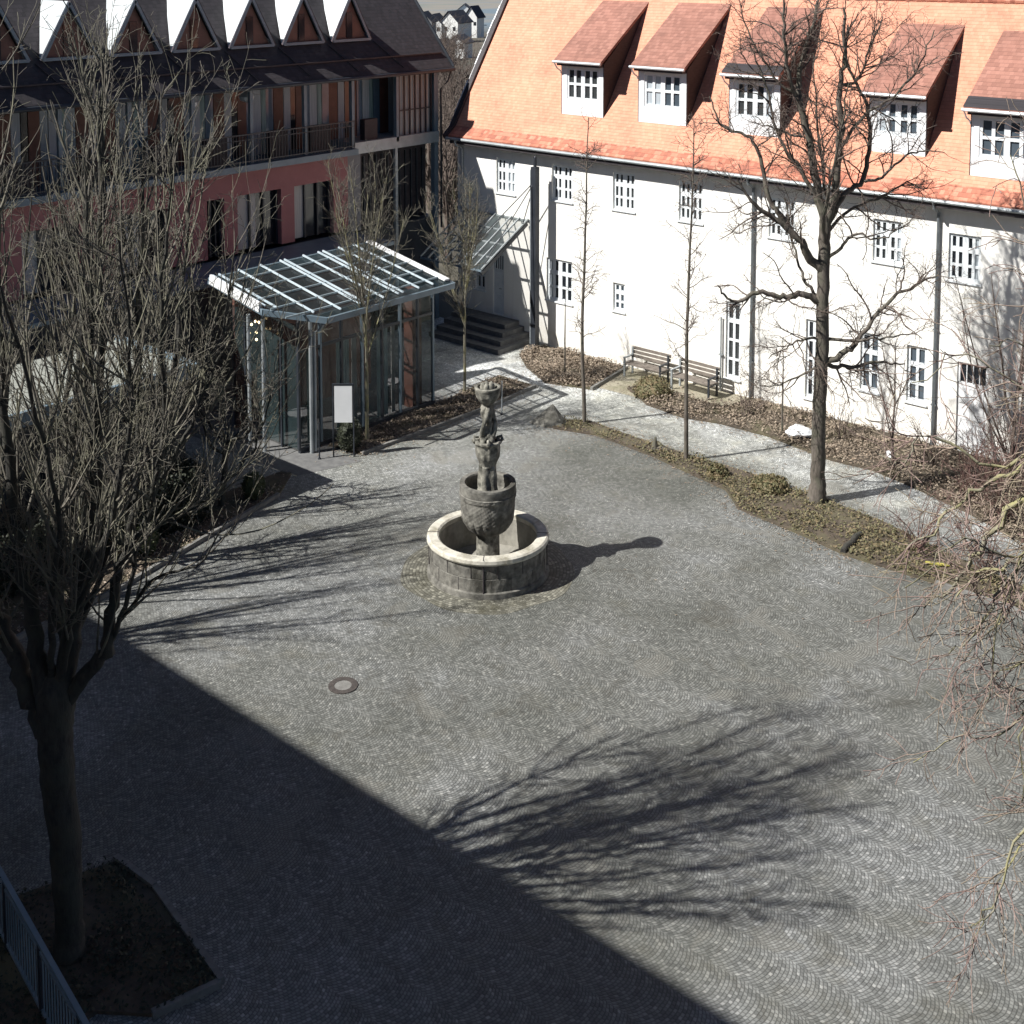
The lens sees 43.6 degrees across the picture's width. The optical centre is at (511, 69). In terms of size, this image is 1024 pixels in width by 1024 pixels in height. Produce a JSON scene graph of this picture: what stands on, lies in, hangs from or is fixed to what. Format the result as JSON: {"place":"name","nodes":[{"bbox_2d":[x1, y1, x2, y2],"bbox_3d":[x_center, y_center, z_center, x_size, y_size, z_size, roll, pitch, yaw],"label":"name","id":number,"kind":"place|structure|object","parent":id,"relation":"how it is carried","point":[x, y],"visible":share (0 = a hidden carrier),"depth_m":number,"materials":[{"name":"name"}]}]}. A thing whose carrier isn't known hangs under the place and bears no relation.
{"place":"outdoors","nodes":[
{"label":"outdoors","id":0,"kind":"place"},
{"bbox_2d":[185,373,447,475],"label":"entrance path","id":1,"kind":"structure","parent":0,"point":[296,463],"depth_m":36.31,"materials":[{"name":"grey stone"}]},
{"bbox_2d":[208,241,454,453],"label":"glass pavilion","id":2,"kind":"structure","parent":1,"relation":"on","point":[336,354],"depth_m":38.86,"materials":[{"name":"clear glass"}]},
{"bbox_2d":[288,408,307,438],"bbox_3d":[-6.172,10.378,37.417,0.760,0.740,0.760,4,7,41],"label":"bistro table","id":3,"kind":"object","parent":2,"relation":"on","point":[292,412],"visible":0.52,"depth_m":37.38,"materials":[{"name":"paint"}]},
{"bbox_2d":[332,383,354,456],"bbox_3d":[-4.729,9.847,35.923,0.620,2.120,0.050,0,5,-1],"label":"info sign","id":4,"kind":"object","parent":1,"relation":"on","point":[341,402],"visible":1,"depth_m":35.87,"materials":[{"name":"white metal"}]},
{"bbox_2d":[417,0,501,317],"bbox_3d":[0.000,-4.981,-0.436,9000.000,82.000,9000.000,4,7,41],"label":"ground","id":5,"kind":"structure","parent":0,"point":[489,8],"depth_m":428.65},
{"bbox_2d":[425,83,457,262],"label":"distant tree","id":6,"kind":"object","parent":5,"relation":"on","point":[447,176],"visible":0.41,"depth_m":58.50,"materials":[{"name":"brown plant"}]},
{"bbox_2d":[425,60,474,213],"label":"distant tree","id":7,"kind":"object","parent":5,"relation":"on","point":[428,157],"visible":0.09,"depth_m":62.69,"materials":[{"name":"brown plant"}]},
{"bbox_2d":[438,65,464,217],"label":"distant tree","id":8,"kind":"object","parent":5,"relation":"on","point":[453,97],"visible":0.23,"depth_m":68.41,"materials":[{"name":"brown plant"}]},
{"bbox_2d":[425,14,480,189],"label":"distant tree","id":9,"kind":"object","parent":5,"relation":"on","point":[453,60],"visible":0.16,"depth_m":72.03,"materials":[{"name":"brown plant"}]},
{"bbox_2d":[441,10,473,37],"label":"distant house","id":10,"kind":"structure","parent":5,"relation":"on","point":[462,18],"depth_m":327.15,"materials":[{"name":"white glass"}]},
{"bbox_2d":[438,19,480,129],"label":"distant tree","id":11,"kind":"object","parent":5,"relation":"on","point":[456,61],"visible":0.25,"depth_m":80.10,"materials":[{"name":"brown plant"}]},
{"bbox_2d":[439,28,482,102],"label":"distant tree","id":12,"kind":"object","parent":5,"relation":"on","point":[465,66],"visible":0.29,"depth_m":95.88,"materials":[{"name":"brown plant"}]},
{"bbox_2d":[450,33,474,58],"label":"distant house","id":13,"kind":"structure","parent":5,"relation":"on","point":[470,45],"depth_m":249.72,"materials":[{"name":"grey glass"}]},
{"bbox_2d":[466,5,485,37],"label":"distant house","id":14,"kind":"structure","parent":5,"relation":"on","point":[476,15],"depth_m":357.79,"materials":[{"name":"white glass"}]},
{"bbox_2d":[400,541,574,614],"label":"fountain apron paving","id":15,"kind":"structure","parent":0,"point":[415,580],"depth_m":28.45,"materials":[{"name":"beige stone"}]},
{"bbox_2d":[427,381,548,599],"bbox_3d":[-0.549,9.283,29.168,2.800,4.420,2.806,4,7,41],"label":"stone fountain","id":16,"kind":"object","parent":15,"relation":"on","point":[487,541],"visible":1,"depth_m":28.78,"materials":[{"name":"stone"}]},
{"bbox_2d":[0,317,1023,1023],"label":"courtyard paving","id":17,"kind":"structure","parent":0,"point":[608,789],"depth_m":22.43,"materials":[{"name":"stone"}]},
{"bbox_2d":[0,865,89,1023],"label":"metal railing","id":18,"kind":"object","parent":17,"relation":"on","point":[43,957],"visible":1,"depth_m":17.01,"materials":[{"name":"grey metal"}]},
{"bbox_2d":[0,335,198,565],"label":"flat annex","id":19,"kind":"object","parent":17,"relation":"on","point":[38,361],"visible":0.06,"depth_m":31.18,"materials":[{"name":"paint"}]},
{"bbox_2d":[5,431,58,548],"bbox_3d":[-11.195,9.831,29.909,0.030,2.600,1.300,4,7,41],"label":"window","id":20,"kind":"structure","parent":19,"relation":"in","point":[23,476],"depth_m":29.83,"materials":[{"name":"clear glass"}]},
{"bbox_2d":[124,403,170,499],"bbox_3d":[-9.153,9.627,32.233,0.030,2.600,1.300,4,7,41],"label":"window","id":21,"kind":"structure","parent":19,"relation":"in","point":[127,409],"depth_m":32.01,"materials":[{"name":"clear glass"}]},
{"bbox_2d":[0,856,215,1023],"bbox_3d":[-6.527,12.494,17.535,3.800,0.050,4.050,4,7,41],"label":"tree bed","id":22,"kind":"object","parent":17,"relation":"on","point":[148,893],"visible":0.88,"depth_m":17.90,"materials":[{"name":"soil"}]},
{"bbox_2d":[0,0,334,965],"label":"forked tree","id":23,"kind":"object","parent":22,"relation":"on","point":[48,688],"visible":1,"depth_m":17.28,"materials":[{"name":"brown plant"}]},
{"bbox_2d":[0,470,290,634],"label":"hedge bed","id":24,"kind":"object","parent":17,"relation":"on","point":[273,479],"visible":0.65,"depth_m":30.84,"materials":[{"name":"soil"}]},
{"bbox_2d":[0,105,51,508],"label":"upright tree","id":25,"kind":"object","parent":24,"relation":"on","point":[5,259],"visible":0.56,"depth_m":27.27,"materials":[{"name":"brown plant"}]},
{"bbox_2d":[0,506,65,599],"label":"evergreen hedge","id":26,"kind":"object","parent":24,"relation":"on","point":[15,586],"visible":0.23,"depth_m":28.26,"materials":[{"name":"plant"}]},
{"bbox_2d":[2,170,131,529],"bbox_3d":[-9.692,6.910,28.823,2.490,9.231,1.995,1,5,7],"label":"upright tree","id":27,"kind":"object","parent":24,"relation":"on","point":[84,512],"visible":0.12,"depth_m":28.84,"materials":[{"name":"brown plant"}]},
{"bbox_2d":[19,361,184,568],"bbox_3d":[-9.415,9.060,29.085,3.151,4.901,4.128,4,7,41],"label":"gnarled tree","id":28,"kind":"object","parent":24,"relation":"on","point":[146,482],"visible":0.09,"depth_m":29.13,"materials":[{"name":"brown plant"}]},
{"bbox_2d":[74,455,210,561],"bbox_3d":[-8.899,10.540,30.884,1.173,1.597,3.279,4,7,41],"label":"evergreen hedge","id":29,"kind":"object","parent":24,"relation":"on","point":[186,474],"visible":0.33,"depth_m":31.26,"materials":[{"name":"green plant"}]},
{"bbox_2d":[135,521,159,555],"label":"box bush","id":30,"kind":"object","parent":24,"relation":"on","point":[154,541],"visible":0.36,"depth_m":29.97,"materials":[{"name":"green plant"}]},
{"bbox_2d":[110,217,198,524],"bbox_3d":[-8.688,7.488,30.997,2.174,7.701,2.193,4,7,41],"label":"upright tree","id":31,"kind":"object","parent":24,"relation":"on","point":[164,351],"visible":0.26,"depth_m":31.10,"materials":[{"name":"brown plant"}]},
{"bbox_2d":[179,334,276,506],"bbox_3d":[-7.426,8.815,32.256,2.703,4.816,2.836,1,5,11],"label":"gnarled tree","id":32,"kind":"object","parent":24,"relation":"on","point":[221,501],"visible":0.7,"depth_m":32.62,"materials":[{"name":"brown plant"}]},
{"bbox_2d":[240,471,265,499],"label":"box bush","id":33,"kind":"object","parent":24,"relation":"on","point":[247,486],"visible":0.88,"depth_m":33.02,"materials":[{"name":"green plant"}]},
{"bbox_2d":[16,492,279,639],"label":"stone kerb","id":34,"kind":"structure","parent":17,"relation":"on","point":[137,577],"depth_m":30.29,"materials":[{"name":"grey stone"}]},
{"bbox_2d":[113,854,224,1019],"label":"stone kerb","id":35,"kind":"structure","parent":17,"relation":"on","point":[203,990],"depth_m":17.85,"materials":[{"name":"grey stone"}]},
{"bbox_2d":[0,0,455,419],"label":"terrace building","id":36,"kind":"structure","parent":17,"relation":"on","point":[350,78],"depth_m":42.89,"materials":[{"name":"paint"}]},
{"bbox_2d":[21,226,73,295],"bbox_3d":[-13.688,5.576,37.609,0.125,1.928,1.771,4,7,41],"label":"window","id":37,"kind":"structure","parent":36,"relation":"in","point":[28,271],"depth_m":37.44,"materials":[{"name":"glass"}]},
{"bbox_2d":[115,209,164,275],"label":"window","id":38,"kind":"structure","parent":36,"relation":"in","point":[161,214],"depth_m":40.23,"materials":[{"name":"glass"}]},
{"bbox_2d":[207,199,220,257],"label":"window","id":39,"kind":"structure","parent":36,"relation":"in","point":[215,240],"depth_m":42.04,"materials":[{"name":"glass"}]},
{"bbox_2d":[237,189,277,250],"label":"window","id":40,"kind":"structure","parent":36,"relation":"in","point":[244,207],"depth_m":43.41,"materials":[{"name":"glass"}]},
{"bbox_2d":[294,180,329,238],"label":"window","id":41,"kind":"structure","parent":36,"relation":"in","point":[311,219],"depth_m":45.18,"materials":[{"name":"glass"}]},
{"bbox_2d":[399,73,432,135],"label":"window","id":42,"kind":"structure","parent":36,"relation":"in","point":[415,91],"depth_m":48.50,"materials":[{"name":"paint"}]},
{"bbox_2d":[328,677,357,693],"bbox_3d":[-3.259,11.882,24.689,0.570,0.014,0.570,4,7,41],"label":"manhole cover","id":43,"kind":"object","parent":17,"relation":"on","point":[342,685],"visible":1,"depth_m":24.68,"materials":[{"name":"metal"}]},
{"bbox_2d":[328,375,531,454],"bbox_3d":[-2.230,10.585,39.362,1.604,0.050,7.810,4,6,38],"label":"pavilion bed","id":44,"kind":"object","parent":17,"relation":"on","point":[406,425],"visible":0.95,"depth_m":38.87,"materials":[{"name":"brown plant"}]},
{"bbox_2d":[335,416,363,452],"bbox_3d":[-4.614,10.350,36.369,0.774,1.046,0.796,4,7,41],"label":"box bush","id":45,"kind":"object","parent":44,"relation":"on","point":[345,434],"visible":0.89,"depth_m":36.19,"materials":[{"name":"green plant"}]},
{"bbox_2d":[305,141,421,439],"bbox_3d":[-4.092,6.445,36.642,3.446,8.774,2.746,4,7,41],"label":"tree","id":46,"kind":"object","parent":44,"relation":"on","point":[357,280],"visible":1,"depth_m":36.65,"materials":[{"name":"brown plant"}]},
{"bbox_2d":[410,162,492,392],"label":"tree","id":47,"kind":"object","parent":44,"relation":"on","point":[469,251],"visible":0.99,"depth_m":40.92,"materials":[{"name":"brown plant"}]},
{"bbox_2d":[361,384,536,454],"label":"stone kerb","id":48,"kind":"structure","parent":17,"relation":"on","point":[432,427],"depth_m":38.32,"materials":[{"name":"grey stone"}]},
{"bbox_2d":[429,308,529,354],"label":"entrance steps","id":49,"kind":"structure","parent":17,"relation":"on","point":[492,333],"depth_m":46.75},
{"bbox_2d":[458,156,538,348],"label":"steel mast","id":50,"kind":"object","parent":17,"relation":"on","point":[534,252],"visible":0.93,"depth_m":45.54,"materials":[{"name":"grey metal"}]},
{"bbox_2d":[519,344,622,389],"bbox_3d":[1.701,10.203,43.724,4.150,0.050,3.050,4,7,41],"label":"corner bed","id":51,"kind":"object","parent":17,"relation":"on","point":[551,382],"visible":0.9,"depth_m":43.59,"materials":[{"name":"brown plant"}]},
{"bbox_2d":[286,353,1023,707],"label":"leaf litter","id":52,"kind":"object","parent":17,"relation":"on","point":[702,481],"visible":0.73,"depth_m":35.85,"materials":[{"name":"brown plant"}]},
{"bbox_2d":[598,367,746,404],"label":"gravel strip","id":53,"kind":"object","parent":17,"relation":"on","point":[699,391],"visible":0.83,"depth_m":41.80,"materials":[{"name":"beige gravel"}]},
{"bbox_2d":[590,366,627,389],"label":"stone kerb","id":54,"kind":"structure","parent":53,"relation":"on","point":[605,380],"depth_m":42.39,"materials":[{"name":"grey stone"}]},
{"bbox_2d":[623,346,670,381],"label":"park bench","id":55,"kind":"object","parent":53,"relation":"on","point":[632,362],"visible":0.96,"depth_m":42.70,"materials":[{"name":"brown wood"}]},
{"bbox_2d":[670,358,719,397],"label":"park bench","id":56,"kind":"object","parent":53,"relation":"on","point":[709,383],"visible":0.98,"depth_m":41.31,"materials":[{"name":"brown wood"}]},
{"bbox_2d":[442,0,1023,464],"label":"long white building","id":57,"kind":"structure","parent":17,"relation":"on","point":[638,80],"depth_m":41.12,"materials":[{"name":"beige paint"}]},
{"bbox_2d":[420,207,528,275],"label":"glass canopy","id":58,"kind":"object","parent":57,"relation":"attached to","point":[490,262],"visible":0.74,"depth_m":46.24,"materials":[{"name":"glass"}]},
{"bbox_2d":[473,260,485,291],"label":"window","id":59,"kind":"structure","parent":57,"relation":"in","point":[480,280],"depth_m":48.42,"materials":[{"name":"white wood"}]},
{"bbox_2d":[494,253,503,314],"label":"door","id":60,"kind":"structure","parent":57,"relation":"in","point":[499,263],"depth_m":47.76,"materials":[{"name":"white wood"}]},
{"bbox_2d":[495,158,515,196],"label":"window","id":61,"kind":"structure","parent":57,"relation":"in","point":[506,167],"depth_m":47.17,"materials":[{"name":"white wood"}]},
{"bbox_2d":[545,258,572,306],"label":"window","id":62,"kind":"structure","parent":57,"relation":"in","point":[559,271],"depth_m":45.82,"materials":[{"name":"white wood"}]},
{"bbox_2d":[550,164,572,204],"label":"window","id":63,"kind":"structure","parent":57,"relation":"in","point":[562,175],"depth_m":45.43,"materials":[{"name":"white wood"}]},
{"bbox_2d":[567,67,598,101],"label":"window","id":64,"kind":"structure","parent":57,"relation":"in","point":[582,84],"depth_m":45.18,"materials":[{"name":"white wood"}]},
{"bbox_2d":[611,282,625,314],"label":"window","id":65,"kind":"structure","parent":57,"relation":"in","point":[619,289],"depth_m":44.08,"materials":[{"name":"white wood"}]},
{"bbox_2d":[611,172,635,213],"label":"window","id":66,"kind":"structure","parent":57,"relation":"in","point":[624,183],"depth_m":43.64,"materials":[{"name":"white wood"}]},
{"bbox_2d":[644,73,680,109],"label":"window","id":67,"kind":"structure","parent":57,"relation":"in","point":[661,90],"depth_m":42.95,"materials":[{"name":"white wood"}]},
{"bbox_2d":[676,181,703,225],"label":"window","id":68,"kind":"structure","parent":57,"relation":"in","point":[685,213],"depth_m":41.91,"materials":[{"name":"white wood"}]},
{"bbox_2d":[723,301,740,382],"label":"window","id":69,"kind":"structure","parent":57,"relation":"in","point":[733,324],"depth_m":41.19,"materials":[{"name":"white wood"}]},
{"bbox_2d":[736,81,774,119],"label":"window","id":70,"kind":"structure","parent":57,"relation":"in","point":[753,100],"depth_m":40.65,"materials":[{"name":"white wood"}]},
{"bbox_2d":[766,197,795,242],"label":"window","id":71,"kind":"structure","parent":57,"relation":"in","point":[773,232],"depth_m":39.75,"materials":[{"name":"white wood"}]},
{"bbox_2d":[802,319,815,400],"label":"window","id":72,"kind":"structure","parent":57,"relation":"in","point":[811,324],"depth_m":39.36,"materials":[{"name":"white wood"}]},
{"bbox_2d":[857,333,879,395],"bbox_3d":[10.641,8.719,38.026,0.710,1.800,0.180,4,7,41],"label":"window","id":73,"kind":"structure","parent":57,"relation":"in","point":[871,354],"depth_m":38.07,"materials":[{"name":"white wood"}]},
{"bbox_2d":[870,218,903,267],"bbox_3d":[10.991,5.055,37.398,1.020,1.310,0.180,4,7,41],"label":"window","id":74,"kind":"structure","parent":57,"relation":"in","point":[880,253],"depth_m":37.42,"materials":[{"name":"white wood"}]},
{"bbox_2d":[877,101,919,137],"bbox_3d":[11.306,1.443,37.435,1.310,1.000,0.065,4,7,41],"label":"window","id":75,"kind":"structure","parent":57,"relation":"in","point":[902,106],"depth_m":37.39,"materials":[{"name":"white wood"}]},
{"bbox_2d":[903,345,926,407],"bbox_3d":[11.728,8.862,37.083,0.700,1.720,0.180,4,7,41],"label":"window","id":76,"kind":"structure","parent":57,"relation":"in","point":[919,355],"depth_m":37.11,"materials":[{"name":"white wood"}]},
{"bbox_2d":[945,233,981,286],"bbox_3d":[12.707,5.325,35.914,1.020,1.390,0.180,4,7,41],"label":"window","id":77,"kind":"structure","parent":57,"relation":"in","point":[965,260],"depth_m":35.93,"materials":[{"name":"white wood"}]},
{"bbox_2d":[956,362,987,456],"bbox_3d":[12.972,9.572,36.080,0.850,2.600,0.109,4,7,41],"label":"door","id":78,"kind":"structure","parent":57,"relation":"in","point":[979,412],"depth_m":36.10,"materials":[{"name":"white paint"}]},
{"bbox_2d":[979,117,1023,161],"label":"window","id":79,"kind":"structure","parent":57,"relation":"in","point":[989,126],"depth_m":35.27,"materials":[{"name":"white wood"}]},
{"bbox_2d":[552,415,1023,610],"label":"row bed","id":80,"kind":"object","parent":17,"relation":"on","point":[824,534],"visible":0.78,"depth_m":31.88,"materials":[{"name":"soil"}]},
{"bbox_2d":[529,404,566,427],"bbox_3d":[1.156,10.370,38.541,1.050,0.620,0.780,4,7,41],"label":"standing stone","id":81,"kind":"object","parent":80,"relation":"on","point":[550,416],"visible":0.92,"depth_m":38.40,"materials":[{"name":"stone"}]},
{"bbox_2d":[567,107,609,422],"bbox_3d":[2.271,5.894,38.014,1.262,9.634,1.337,0,5,-2],"label":"slender tree","id":82,"kind":"object","parent":80,"relation":"on","point":[584,271],"visible":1,"depth_m":38.02,"materials":[{"name":"brown plant"}]},
{"bbox_2d":[651,112,714,458],"bbox_3d":[4.831,6.035,35.252,1.682,9.833,1.925,-3,6,-32],"label":"slender tree","id":83,"kind":"object","parent":80,"relation":"on","point":[688,297],"visible":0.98,"depth_m":35.18,"materials":[{"name":"brown plant"}]},
{"bbox_2d":[706,463,729,478],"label":"cushion shrub","id":84,"kind":"object","parent":80,"relation":"on","point":[719,469],"visible":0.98,"depth_m":34.48,"materials":[{"name":"green plant"}]},
{"bbox_2d":[750,473,791,494],"bbox_3d":[6.836,10.973,33.773,1.101,0.555,1.134,4,7,41],"label":"cushion shrub","id":85,"kind":"object","parent":80,"relation":"on","point":[772,483],"visible":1,"depth_m":33.58,"materials":[{"name":"plant"}]},
{"bbox_2d":[684,0,988,503],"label":"tree","id":86,"kind":"object","parent":80,"relation":"on","point":[828,209],"visible":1,"depth_m":32.27,"materials":[{"name":"brown plant"}]},
{"bbox_2d":[840,531,862,552],"bbox_3d":[8.118,11.288,30.576,0.200,0.166,1.168,3,6,34],"label":"log","id":87,"kind":"object","parent":80,"relation":"on","point":[849,544],"visible":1,"depth_m":30.42,"materials":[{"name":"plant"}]},
{"bbox_2d":[881,481,949,554],"bbox_3d":[9.451,10.610,29.861,1.958,1.741,1.222,-1,5,-15],"label":"bare shrub","id":88,"kind":"object","parent":80,"relation":"on","point":[926,530],"visible":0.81,"depth_m":30.07,"materials":[{"name":"brown plant"}]},
{"bbox_2d":[936,489,1023,590],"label":"bare shrub","id":89,"kind":"object","parent":80,"relation":"on","point":[987,558],"visible":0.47,"depth_m":28.98,"materials":[{"name":"brown plant"}]},
{"bbox_2d":[627,380,1023,542],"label":"wall bed","id":90,"kind":"object","parent":17,"relation":"on","point":[728,422],"visible":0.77,"depth_m":36.72,"materials":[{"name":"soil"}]},
{"bbox_2d":[632,375,674,400],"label":"cushion shrub","id":91,"kind":"object","parent":90,"relation":"on","point":[649,385],"visible":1,"depth_m":40.68,"materials":[{"name":"plant"}]},
{"bbox_2d":[726,373,766,415],"bbox_3d":[7.301,9.987,39.334,1.355,1.201,0.966,4,7,41],"label":"bare shrub","id":92,"kind":"object","parent":90,"relation":"on","point":[745,406],"visible":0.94,"depth_m":39.20,"materials":[{"name":"plant"}]},
{"bbox_2d":[785,424,811,437],"bbox_3d":[8.351,10.580,37.410,0.792,0.260,0.844,-3,6,-31],"label":"white sack","id":93,"kind":"object","parent":90,"relation":"on","point":[806,432],"visible":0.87,"depth_m":37.21,"materials":[{"name":"plastic"}]},
{"bbox_2d":[828,392,868,438],"bbox_3d":[9.781,10.146,37.253,1.247,1.251,1.710,4,7,41],"label":"bare shrub","id":94,"kind":"object","parent":90,"relation":"on","point":[840,425],"visible":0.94,"depth_m":37.39,"materials":[{"name":"brown plant"}]},
{"bbox_2d":[854,318,939,469],"bbox_3d":[10.360,8.870,34.990,2.335,4.237,1.980,0,5,4],"label":"wall tree","id":95,"kind":"object","parent":90,"relation":"on","point":[891,434],"visible":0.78,"depth_m":34.91,"materials":[{"name":"brown plant"}]},
{"bbox_2d":[899,407,962,465],"bbox_3d":[11.275,10.074,35.279,1.647,1.732,2.077,-3,6,-34],"label":"bare shrub","id":96,"kind":"object","parent":90,"relation":"on","point":[927,452],"visible":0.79,"depth_m":35.18,"materials":[{"name":"brown plant"}]},
{"bbox_2d":[929,403,1023,521],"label":"bare shrub","id":97,"kind":"object","parent":90,"relation":"on","point":[998,485],"visible":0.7,"depth_m":31.58,"materials":[{"name":"brown plant"}]},
{"bbox_2d":[937,410,1021,498],"bbox_3d":[11.958,9.963,32.832,2.202,2.385,2.840,0,5,-3],"label":"bare shrub","id":98,"kind":"object","parent":90,"relation":"on","point":[968,471],"visible":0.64,"depth_m":32.98,"materials":[{"name":"brown plant"}]},
{"bbox_2d":[942,252,1023,498],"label":"wall tree","id":99,"kind":"object","parent":90,"relation":"on","point":[1021,369],"visible":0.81,"depth_m":32.93,"materials":[{"name":"brown plant"}]},
{"bbox_2d":[952,369,1023,483],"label":"bare shrub","id":100,"kind":"object","parent":90,"relation":"on","point":[1000,422],"visible":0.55,"depth_m":33.96,"materials":[{"name":"brown plant"}]},
{"bbox_2d":[964,408,1023,531],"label":"bare shrub","id":101,"kind":"object","parent":90,"relation":"on","point":[1009,440],"visible":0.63,"depth_m":30.75,"materials":[{"name":"brown plant"}]},
{"bbox_2d":[821,97,1023,1012],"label":"lichened tree","id":102,"kind":"object","parent":17,"relation":"on","point":[1013,505],"visible":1,"depth_m":10.51,"materials":[{"name":"brown plant"}]},
{"bbox_2d":[935,580,1023,618],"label":"stone kerb","id":103,"kind":"structure","parent":17,"relation":"on","point":[946,586],"depth_m":27.94,"materials":[{"name":"grey stone"}]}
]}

